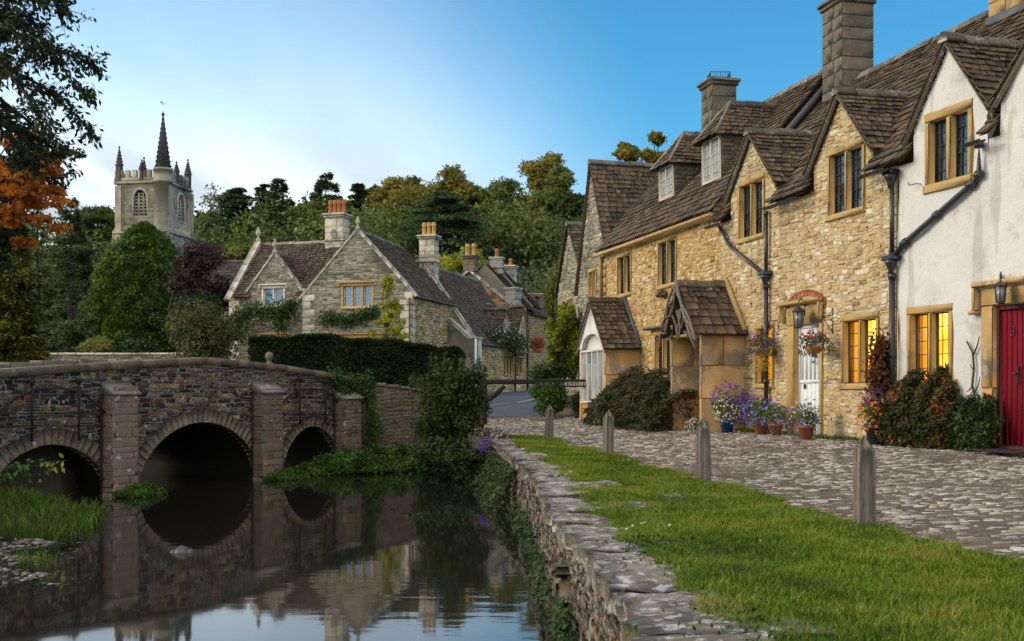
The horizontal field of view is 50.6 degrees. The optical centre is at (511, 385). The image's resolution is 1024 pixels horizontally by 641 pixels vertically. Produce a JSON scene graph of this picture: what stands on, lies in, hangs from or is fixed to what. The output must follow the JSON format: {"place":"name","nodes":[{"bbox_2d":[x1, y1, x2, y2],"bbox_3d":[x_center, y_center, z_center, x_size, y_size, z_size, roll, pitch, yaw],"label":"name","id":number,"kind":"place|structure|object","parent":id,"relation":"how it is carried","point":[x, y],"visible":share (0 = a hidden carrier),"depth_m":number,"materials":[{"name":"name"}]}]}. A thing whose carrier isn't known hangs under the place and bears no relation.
{"place":"outdoors","nodes":[
{"label":"outdoors","id":0,"kind":"place"},
{"bbox_2d":[0,537,82,587],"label":"gravel","id":1,"kind":"structure","parent":0,"point":[38,541],"depth_m":13.64,"materials":[{"name":"grey gravel"}]},
{"bbox_2d":[0,481,115,540],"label":"bank grass","id":2,"kind":"structure","parent":0,"point":[49,513],"depth_m":16.98,"materials":[{"name":"green plant"}]},
{"bbox_2d":[0,453,65,483],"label":"sapling","id":3,"kind":"object","parent":2,"relation":"on","point":[17,464],"visible":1,"depth_m":17.49,"materials":[{"name":"green plant"}]},
{"bbox_2d":[0,468,575,640],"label":"river water","id":4,"kind":"structure","parent":0,"point":[391,556],"depth_m":13.02,"materials":[{"name":"black liquid"}]},
{"bbox_2d":[112,481,168,497],"bbox_3d":[-7.415,2.087,21.655,1.197,0.361,0.791,0,0,-44],"label":"watercress","id":5,"kind":"object","parent":4,"relation":"in","point":[144,489],"visible":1,"depth_m":21.49,"materials":[{"name":"green plant"}]},
{"bbox_2d":[263,466,310,480],"bbox_3d":[-5.288,2.068,25.436,0.790,0.393,1.418,0,0,35],"label":"watercress","id":6,"kind":"object","parent":4,"relation":"in","point":[287,474],"visible":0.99,"depth_m":25.20,"materials":[{"name":"green plant"}]},
{"bbox_2d":[291,440,423,475],"bbox_3d":[-3.453,1.867,27.772,4.698,0.903,1.692,0,0,-34],"label":"watercress","id":7,"kind":"object","parent":4,"relation":"in","point":[370,460],"visible":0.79,"depth_m":27.14,"materials":[{"name":"green plant"}]},
{"bbox_2d":[405,430,485,481],"bbox_3d":[-1.378,1.726,24.945,2.174,1.400,1.132,0,0,0],"label":"bush","id":8,"kind":"object","parent":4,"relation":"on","point":[446,460],"visible":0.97,"depth_m":24.73,"materials":[{"name":"green plant"}]},
{"bbox_2d":[0,0,988,259],"label":"sky","id":9,"kind":"structure","parent":0,"point":[254,93],"materials":[{"name":"blue"}]},
{"bbox_2d":[0,266,1017,580],"bbox_3d":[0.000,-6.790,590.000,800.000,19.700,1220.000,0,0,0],"label":"ground","id":10,"kind":"structure","parent":0,"point":[60,482],"depth_m":21.10,"materials":[{"name":"green plant"}]},
{"bbox_2d":[0,222,54,361],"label":"cypress tree","id":11,"kind":"object","parent":10,"relation":"on","point":[22,339],"visible":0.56,"depth_m":28.86,"materials":[{"name":"green plant"}]},
{"bbox_2d":[8,547,58,564],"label":"bank grass","id":12,"kind":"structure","parent":10,"relation":"on","point":[35,558],"depth_m":13.55,"materials":[{"name":"green plant"}]},
{"bbox_2d":[7,209,64,352],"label":"conifer tree","id":13,"kind":"object","parent":10,"relation":"on","point":[51,292],"visible":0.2,"depth_m":51.99,"materials":[{"name":"green plant"}]},
{"bbox_2d":[0,129,86,276],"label":"maple tree","id":14,"kind":"object","parent":10,"relation":"on","point":[20,195],"visible":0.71,"depth_m":17.38,"materials":[{"name":"orange plant"}]},
{"bbox_2d":[0,0,111,186],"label":"overhanging tree","id":15,"kind":"object","parent":10,"relation":"on","point":[10,19],"visible":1,"depth_m":14.41,"materials":[{"name":"green plant"}]},
{"bbox_2d":[40,247,98,352],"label":"cedar tree","id":16,"kind":"object","parent":10,"relation":"on","point":[69,297],"visible":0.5,"depth_m":45.93,"materials":[{"name":"green plant"}]},
{"bbox_2d":[50,318,95,352],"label":"shrub","id":17,"kind":"object","parent":10,"relation":"on","point":[75,333],"visible":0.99,"depth_m":42.57,"materials":[{"name":"green plant"}]},
{"bbox_2d":[40,195,107,352],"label":"tree","id":18,"kind":"object","parent":10,"relation":"on","point":[70,237],"visible":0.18,"depth_m":71.69,"materials":[{"name":"green plant"}]},
{"bbox_2d":[72,335,115,352],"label":"shrub","id":19,"kind":"object","parent":10,"relation":"on","point":[97,345],"visible":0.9,"depth_m":40.86,"materials":[{"name":"green plant"}]},
{"bbox_2d":[74,204,114,265],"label":"tree","id":20,"kind":"object","parent":10,"relation":"on","point":[100,216],"visible":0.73,"depth_m":148.87,"materials":[{"name":"green plant"}]},
{"bbox_2d":[48,352,189,361],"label":"garden wall","id":21,"kind":"structure","parent":10,"relation":"on","point":[62,356],"depth_m":40.09,"materials":[{"name":"grey stone"}]},
{"bbox_2d":[66,220,184,352],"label":"yew tree","id":22,"kind":"object","parent":10,"relation":"on","point":[142,254],"visible":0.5,"depth_m":65.53,"materials":[{"name":"green plant"}]},
{"bbox_2d":[116,337,158,352],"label":"shrub","id":23,"kind":"object","parent":10,"relation":"on","point":[129,345],"visible":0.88,"depth_m":41.00,"materials":[{"name":"green plant"}]},
{"bbox_2d":[112,102,194,303],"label":"church tower","id":24,"kind":"structure","parent":10,"relation":"on","point":[162,199],"depth_m":118.53,"materials":[{"name":"stone"}]},
{"bbox_2d":[132,188,148,215],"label":"belfry window","id":25,"kind":"structure","parent":24,"relation":"in","point":[140,201],"depth_m":118.61,"materials":[{"name":"stone"}]},
{"bbox_2d":[0,352,363,496],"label":"stone bridge","id":26,"kind":"structure","parent":10,"relation":"on","point":[105,429],"depth_m":23.54,"materials":[{"name":"stone"}]},
{"bbox_2d":[327,362,377,416],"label":"ivy","id":27,"kind":"object","parent":26,"relation":"attached to","point":[342,386],"visible":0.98,"depth_m":28.16,"materials":[{"name":"green plant"}]},
{"bbox_2d":[158,239,230,313],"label":"tree","id":28,"kind":"object","parent":10,"relation":"on","point":[197,263],"visible":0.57,"depth_m":55.94,"materials":[{"name":"purple plant"}]},
{"bbox_2d":[162,284,228,340],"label":"shrub","id":29,"kind":"object","parent":10,"relation":"on","point":[210,300],"visible":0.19,"depth_m":51.68,"materials":[{"name":"green plant"}]},
{"bbox_2d":[161,295,245,358],"bbox_3d":[-10.536,-1.537,36.941,2.814,3.110,1.920,0,0,0],"label":"shrub","id":30,"kind":"object","parent":10,"relation":"on","point":[200,335],"visible":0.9,"depth_m":36.67,"materials":[{"name":"green plant"}]},
{"bbox_2d":[182,260,261,358],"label":"stone house","id":31,"kind":"structure","parent":10,"relation":"on","point":[232,268],"depth_m":65.91,"materials":[{"name":"grey stone"}]},
{"bbox_2d":[200,187,258,247],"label":"tree","id":32,"kind":"object","parent":10,"relation":"on","point":[231,197],"visible":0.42,"depth_m":172.65,"materials":[{"name":"green plant"}]},
{"bbox_2d":[212,242,250,260],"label":"tree","id":33,"kind":"object","parent":10,"relation":"on","point":[238,252],"visible":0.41,"depth_m":83.19,"materials":[{"name":"green plant"}]},
{"bbox_2d":[253,177,295,241],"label":"tree","id":34,"kind":"object","parent":10,"relation":"on","point":[275,190],"visible":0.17,"depth_m":171.19,"materials":[{"name":"green plant"}]},
{"bbox_2d":[2,175,582,343],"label":"woodland","id":35,"kind":"object","parent":10,"relation":"on","point":[383,225],"visible":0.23,"depth_m":148.08,"materials":[{"name":"green plant"}]},
{"bbox_2d":[284,200,323,240],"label":"tree","id":36,"kind":"object","parent":10,"relation":"on","point":[307,208],"visible":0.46,"depth_m":160.68,"materials":[{"name":"green plant"}]},
{"bbox_2d":[308,170,347,215],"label":"tree","id":37,"kind":"object","parent":10,"relation":"on","point":[321,185],"visible":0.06,"depth_m":189.81,"materials":[{"name":"green plant"}]},
{"bbox_2d":[224,199,457,360],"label":"manor house","id":38,"kind":"structure","parent":10,"relation":"on","point":[355,265],"depth_m":52.35,"materials":[{"name":"grey stone"}]},
{"bbox_2d":[225,292,300,349],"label":"climbing plant","id":39,"kind":"object","parent":38,"relation":"attached to","point":[284,311],"visible":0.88,"depth_m":51.72,"materials":[{"name":"green plant"}]},
{"bbox_2d":[259,283,286,306],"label":"window","id":40,"kind":"structure","parent":38,"relation":"in","point":[276,292],"depth_m":52.74,"materials":[{"name":"glass"}]},
{"bbox_2d":[316,303,380,331],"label":"climbing plant","id":41,"kind":"object","parent":38,"relation":"attached to","point":[371,312],"visible":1,"depth_m":50.61,"materials":[{"name":"green plant"}]},
{"bbox_2d":[338,281,375,308],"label":"window","id":42,"kind":"structure","parent":38,"relation":"in","point":[360,294],"depth_m":50.78,"materials":[{"name":"beige stone"}]},
{"bbox_2d":[246,332,466,388],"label":"hedge","id":43,"kind":"object","parent":10,"relation":"on","point":[388,362],"visible":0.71,"depth_m":42.55,"materials":[{"name":"green plant"}]},
{"bbox_2d":[346,183,372,229],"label":"tree","id":44,"kind":"object","parent":10,"relation":"on","point":[359,191],"visible":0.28,"depth_m":194.59,"materials":[{"name":"green plant"}]},
{"bbox_2d":[366,274,412,339],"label":"young tree","id":45,"kind":"object","parent":10,"relation":"on","point":[393,305],"visible":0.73,"depth_m":45.85,"materials":[{"name":"yellow plant"}]},
{"bbox_2d":[365,175,433,223],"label":"tree","id":46,"kind":"object","parent":10,"relation":"on","point":[391,187],"visible":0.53,"depth_m":183.22,"materials":[{"name":"green plant"}]},
{"bbox_2d":[363,381,483,455],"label":"wing wall","id":47,"kind":"structure","parent":10,"relation":"on","point":[394,402],"depth_m":29.51,"materials":[{"name":"grey stone"}]},
{"bbox_2d":[362,388,388,448],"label":"ivy","id":48,"kind":"object","parent":47,"relation":"attached to","point":[374,425],"visible":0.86,"depth_m":28.73,"materials":[{"name":"green plant"}]},
{"bbox_2d":[393,190,501,260],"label":"tree","id":49,"kind":"object","parent":10,"relation":"on","point":[447,213],"visible":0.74,"depth_m":143.13,"materials":[{"name":"green plant"}]},
{"bbox_2d":[408,351,492,453],"bbox_3d":[-1.467,0.632,25.596,2.039,2.859,1.617,0,0,0],"label":"bush","id":50,"kind":"object","parent":10,"relation":"on","point":[444,409],"visible":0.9,"depth_m":25.35,"materials":[{"name":"green plant"}]},
{"bbox_2d":[421,164,485,218],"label":"tree","id":51,"kind":"object","parent":10,"relation":"on","point":[454,178],"visible":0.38,"depth_m":200.44,"materials":[{"name":"green plant"}]},
{"bbox_2d":[409,222,505,392],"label":"stone house","id":52,"kind":"structure","parent":10,"relation":"on","point":[469,296],"depth_m":56.65,"materials":[{"name":"grey stone"}]},
{"bbox_2d":[439,243,489,273],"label":"bush","id":53,"kind":"object","parent":10,"relation":"on","point":[448,262],"visible":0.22,"depth_m":83.66,"materials":[{"name":"green plant"}]},
{"bbox_2d":[453,287,529,391],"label":"cottage","id":54,"kind":"structure","parent":10,"relation":"on","point":[512,368],"depth_m":61.29,"materials":[{"name":"beige stone"}]},
{"bbox_2d":[481,319,536,363],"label":"climbing rose","id":55,"kind":"object","parent":54,"relation":"attached to","point":[511,339],"visible":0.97,"depth_m":59.99,"materials":[{"name":"green plant"}]},
{"bbox_2d":[477,425,513,441],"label":"white flowers","id":56,"kind":"object","parent":10,"relation":"on","point":[498,433],"visible":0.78,"depth_m":26.00,"materials":[{"name":"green plant"}]},
{"bbox_2d":[471,176,533,225],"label":"tree","id":57,"kind":"object","parent":10,"relation":"on","point":[505,188],"visible":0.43,"depth_m":197.51,"materials":[{"name":"green plant"}]},
{"bbox_2d":[478,249,534,388],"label":"terraced house","id":58,"kind":"structure","parent":10,"relation":"on","point":[488,273],"depth_m":66.33,"materials":[{"name":"grey stone"}]},
{"bbox_2d":[461,244,553,388],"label":"stone house","id":59,"kind":"structure","parent":10,"relation":"on","point":[538,317],"depth_m":67.90,"materials":[{"name":"grey stone"}]},
{"bbox_2d":[517,151,574,212],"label":"tree","id":60,"kind":"object","parent":10,"relation":"on","point":[536,175],"visible":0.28,"depth_m":215.16,"materials":[{"name":"green plant"}]},
{"bbox_2d":[525,360,573,384],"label":"shrub","id":61,"kind":"object","parent":10,"relation":"on","point":[553,370],"visible":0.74,"depth_m":36.79,"materials":[{"name":"green plant"}]},
{"bbox_2d":[542,255,560,321],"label":"tree","id":62,"kind":"object","parent":10,"relation":"on","point":[550,304],"visible":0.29,"depth_m":83.51,"materials":[{"name":"green plant"}]},
{"bbox_2d":[526,163,577,222],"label":"tree","id":63,"kind":"object","parent":10,"relation":"on","point":[559,181],"visible":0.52,"depth_m":192.85,"materials":[{"name":"green plant"}]},
{"bbox_2d":[554,221,581,398],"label":"gabled house","id":64,"kind":"structure","parent":10,"relation":"on","point":[565,282],"depth_m":41.69,"materials":[{"name":"stone"}]},
{"bbox_2d":[552,191,584,227],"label":"tree","id":65,"kind":"object","parent":10,"relation":"on","point":[572,202],"visible":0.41,"depth_m":174.96,"materials":[{"name":"green plant"}]},
{"bbox_2d":[611,141,640,161],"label":"tree","id":66,"kind":"object","parent":10,"relation":"on","point":[626,152],"visible":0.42,"depth_m":162.27,"materials":[{"name":"green plant"}]},
{"bbox_2d":[579,364,699,431],"bbox_3d":[3.209,0.326,28.803,1.670,1.836,6.073,0,0,-16],"label":"shrub","id":67,"kind":"object","parent":10,"relation":"on","point":[623,391],"visible":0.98,"depth_m":27.75,"materials":[{"name":"green plant"}]},
{"bbox_2d":[574,159,722,390],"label":"gabled house","id":68,"kind":"structure","parent":10,"relation":"on","point":[615,191],"depth_m":37.03,"materials":[{"name":"stone"}]},
{"bbox_2d":[544,301,580,378],"bbox_3d":[1.887,-1.576,38.420,1.530,2.827,1.048,0,0,0],"label":"tree","id":69,"kind":"object","parent":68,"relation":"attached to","point":[562,333],"visible":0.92,"depth_m":38.30,"materials":[{"name":"green plant"}]},
{"bbox_2d":[638,130,667,162],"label":"tree","id":70,"kind":"object","parent":10,"relation":"on","point":[647,155],"visible":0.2,"depth_m":165.94,"materials":[{"name":"green plant"}]},
{"bbox_2d":[485,438,840,640],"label":"quay wall","id":71,"kind":"structure","parent":10,"relation":"on","point":[604,593],"depth_m":8.44,"materials":[{"name":"grey stone"}]},
{"bbox_2d":[467,449,515,511],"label":"ivy","id":72,"kind":"object","parent":71,"relation":"attached to","point":[495,475],"visible":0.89,"depth_m":20.48,"materials":[{"name":"green plant"}]},
{"bbox_2d":[505,501,552,607],"bbox_3d":[0.203,2.089,14.551,0.358,0.339,7.952,0,0,-3],"label":"ivy","id":73,"kind":"object","parent":71,"relation":"attached to","point":[538,571],"visible":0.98,"depth_m":12.86,"materials":[{"name":"green plant"}]},
{"bbox_2d":[547,597,577,640],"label":"ivy","id":74,"kind":"object","parent":71,"relation":"attached to","point":[561,618],"visible":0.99,"depth_m":9.31,"materials":[{"name":"green plant"}]},
{"bbox_2d":[575,69,898,431],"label":"stone cottage","id":75,"kind":"structure","parent":10,"relation":"on","point":[666,298],"depth_m":28.81,"materials":[{"name":"stone"}]},
{"bbox_2d":[615,250,631,297],"bbox_3d":[3.468,-3.343,32.823,0.260,1.366,1.280,0,0,-15],"label":"window","id":76,"kind":"structure","parent":75,"relation":"in","point":[624,260],"depth_m":32.78,"materials":[{"name":"beige stone"}]},
{"bbox_2d":[654,331,670,378],"bbox_3d":[4.236,-0.846,29.883,0.260,1.327,1.261,0,0,-15],"label":"window","id":77,"kind":"structure","parent":75,"relation":"in","point":[662,358],"depth_m":29.87,"materials":[{"name":"beige stone"}]},
{"bbox_2d":[656,233,676,289],"bbox_3d":[4.307,-3.352,29.609,0.260,1.413,1.385,0,0,-15],"label":"window","id":78,"kind":"structure","parent":75,"relation":"in","point":[667,246],"depth_m":29.56,"materials":[{"name":"beige stone"}]},
{"bbox_2d":[704,0,1009,439],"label":"stone cottage","id":79,"kind":"structure","parent":10,"relation":"on","point":[793,268],"depth_m":22.38,"materials":[{"name":"stone"}]},
{"bbox_2d":[736,172,764,244],"bbox_3d":[5.552,-4.024,24.841,0.260,1.461,1.335,0,0,-15],"label":"window","id":80,"kind":"structure","parent":79,"relation":"in","point":[752,229],"depth_m":24.80,"materials":[{"name":"beige stone"}]},
{"bbox_2d":[746,325,776,371],"bbox_3d":[5.443,-0.805,23.658,0.658,1.037,0.607,0,0,0],"label":"hanging basket","id":81,"kind":"object","parent":79,"relation":"hanging from","point":[760,351],"visible":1,"depth_m":23.55,"materials":[{"name":"plant"}]},
{"bbox_2d":[753,321,774,388],"bbox_3d":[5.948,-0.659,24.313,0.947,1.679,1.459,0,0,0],"label":"window","id":82,"kind":"structure","parent":79,"relation":"in","point":[759,376],"depth_m":24.47,"materials":[{"name":"beige stone"}]},
{"bbox_2d":[799,324,818,434],"bbox_3d":[6.168,-0.089,22.444,0.179,2.338,0.977,0,0,-15],"label":"door","id":83,"kind":"structure","parent":79,"relation":"in","point":[808,365],"depth_m":22.54,"materials":[{"name":"white paint"}]},
{"bbox_2d":[795,320,830,356],"bbox_3d":[5.953,-0.920,21.416,0.668,0.749,0.614,0,0,0],"label":"hanging basket","id":84,"kind":"object","parent":79,"relation":"hanging from","point":[815,349],"visible":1,"depth_m":21.29,"materials":[{"name":"ceramic"}]},
{"bbox_2d":[825,138,865,221],"bbox_3d":[6.545,-3.966,21.035,0.260,1.423,1.365,0,0,-15],"label":"window","id":85,"kind":"structure","parent":79,"relation":"in","point":[842,180],"depth_m":20.99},
{"bbox_2d":[839,311,898,389],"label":"window","id":86,"kind":"structure","parent":79,"relation":"in","point":[855,328],"depth_m":20.95,"materials":[{"name":"yellow glass"}]},
{"bbox_2d":[857,327,891,424],"bbox_3d":[6.558,-0.029,19.567,0.675,2.068,0.933,0,0,0],"label":"ivy","id":87,"kind":"object","parent":79,"relation":"attached to","point":[877,378],"visible":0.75,"depth_m":19.48,"materials":[{"name":"red plant"}]},
{"bbox_2d":[871,365,964,448],"bbox_3d":[6.859,0.378,18.390,0.805,1.448,1.972,0,0,-16],"label":"shrub","id":88,"kind":"object","parent":10,"relation":"on","point":[916,410],"visible":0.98,"depth_m":18.11,"materials":[{"name":"green plant"}]},
{"bbox_2d":[881,0,1023,449],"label":"white cottage","id":89,"kind":"structure","parent":10,"relation":"on","point":[957,254],"depth_m":17.85,"materials":[{"name":"paint"}]},
{"bbox_2d":[906,303,953,381],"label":"window","id":90,"kind":"structure","parent":89,"relation":"in","point":[930,330],"depth_m":18.91,"materials":[{"name":"yellow glass"}]},
{"bbox_2d":[923,98,974,194],"bbox_3d":[7.364,-3.965,18.131,0.265,1.377,1.208,0,0,-17],"label":"window","id":91,"kind":"structure","parent":89,"relation":"in","point":[956,121],"depth_m":18.07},
{"bbox_2d":[1003,309,1023,445],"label":"door","id":92,"kind":"structure","parent":89,"relation":"in","point":[1013,320],"depth_m":16.81,"materials":[{"name":"red paint"}]},
{"bbox_2d":[487,388,573,416],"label":"road","id":93,"kind":"structure","parent":0,"point":[512,408],"depth_m":39.89,"materials":[{"name":"grey asphalt"}]},
{"bbox_2d":[468,409,1023,559],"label":"cobbled street","id":94,"kind":"structure","parent":0,"point":[983,496],"depth_m":14.57,"materials":[{"name":"stone"}]},
{"bbox_2d":[483,379,585,423],"bbox_3d":[0.935,0.270,33.038,3.752,1.860,0.221,0,0,-1],"label":"barrier","id":95,"kind":"object","parent":94,"relation":"on","point":[495,394],"visible":0.62,"depth_m":32.95,"materials":[{"name":"black wood"}]},
{"bbox_2d":[526,378,569,417],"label":"shrub","id":96,"kind":"object","parent":94,"relation":"on","point":[555,398],"visible":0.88,"depth_m":34.41,"materials":[{"name":"green plant"}]},
{"bbox_2d":[603,409,613,452],"bbox_3d":[1.812,0.950,20.401,0.200,1.000,0.200,1,0,-18],"label":"bollard","id":97,"kind":"object","parent":94,"relation":"on","point":[608,431],"visible":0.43,"depth_m":20.35,"materials":[{"name":"wood"}]},
{"bbox_2d":[710,381,744,431],"bbox_3d":[4.835,0.481,24.348,0.786,1.149,0.750,0,0,0],"label":"flower pot","id":98,"kind":"object","parent":94,"relation":"on","point":[727,425],"visible":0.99,"depth_m":24.23,"materials":[{"name":"blue ceramic"}]},
{"bbox_2d":[740,394,775,433],"bbox_3d":[5.300,0.613,23.260,0.747,0.858,0.637,0,0,33],"label":"flower pot","id":99,"kind":"object","parent":94,"relation":"on","point":[759,426],"visible":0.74,"depth_m":23.16,"materials":[{"name":"ceramic"}]},
{"bbox_2d":[762,397,790,435],"bbox_3d":[5.455,0.658,22.478,0.615,0.822,0.594,0,0,0],"label":"flower pot","id":100,"kind":"object","parent":94,"relation":"on","point":[775,428],"visible":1,"depth_m":22.39,"materials":[{"name":"ceramic"}]},
{"bbox_2d":[785,398,820,437],"bbox_3d":[5.714,0.638,21.273,0.724,0.800,0.557,0,0,0],"label":"flower pot","id":101,"kind":"object","parent":94,"relation":"on","point":[806,431],"visible":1,"depth_m":21.17,"materials":[{"name":"ceramic"}]},
{"bbox_2d":[659,419,976,451],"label":"verge grass","id":102,"kind":"structure","parent":94,"relation":"on","point":[833,437],"depth_m":21.55,"materials":[{"name":"green plant"}]},
{"bbox_2d":[856,391,887,443],"bbox_3d":[6.387,0.567,19.159,0.588,0.937,0.632,0,0,0],"label":"flower pot","id":103,"kind":"object","parent":94,"relation":"on","point":[870,431],"visible":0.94,"depth_m":19.06,"materials":[{"name":"grey plastic"}]},
{"bbox_2d":[939,391,1006,452],"bbox_3d":[7.293,0.576,17.271,0.647,0.962,1.109,0,0,-17],"label":"shrub","id":104,"kind":"object","parent":94,"relation":"on","point":[972,427],"visible":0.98,"depth_m":17.04,"materials":[{"name":"green plant"}]},
{"bbox_2d":[504,434,1023,640],"bbox_3d":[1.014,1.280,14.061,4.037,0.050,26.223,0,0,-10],"label":"lawn","id":105,"kind":"structure","parent":0,"point":[683,567],"depth_m":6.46,"materials":[{"name":"green plant"}]},
{"bbox_2d":[544,405,553,437],"bbox_3d":[0.891,0.950,25.930,0.200,1.000,0.200,2,0,-27],"label":"bollard","id":106,"kind":"object","parent":105,"relation":"on","point":[549,419],"visible":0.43,"depth_m":25.89,"materials":[{"name":"wood"}]},
{"bbox_2d":[696,419,710,480],"bbox_3d":[2.573,0.950,14.579,0.200,1.000,0.200,0,-1,-9],"label":"bollard","id":107,"kind":"object","parent":105,"relation":"on","point":[703,450],"visible":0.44,"depth_m":14.52,"materials":[{"name":"wood"}]},
{"bbox_2d":[584,514,891,640],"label":"clover","id":108,"kind":"object","parent":105,"relation":"on","point":[752,619],"visible":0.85,"depth_m":6.04,"materials":[{"name":"green plant"}]},
{"bbox_2d":[853,435,875,526],"bbox_3d":[3.229,0.950,9.935,0.200,1.000,0.200,0,0,0],"label":"bollard","id":109,"kind":"object","parent":105,"relation":"on","point":[864,481],"visible":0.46,"depth_m":9.87,"materials":[{"name":"grey wood"}]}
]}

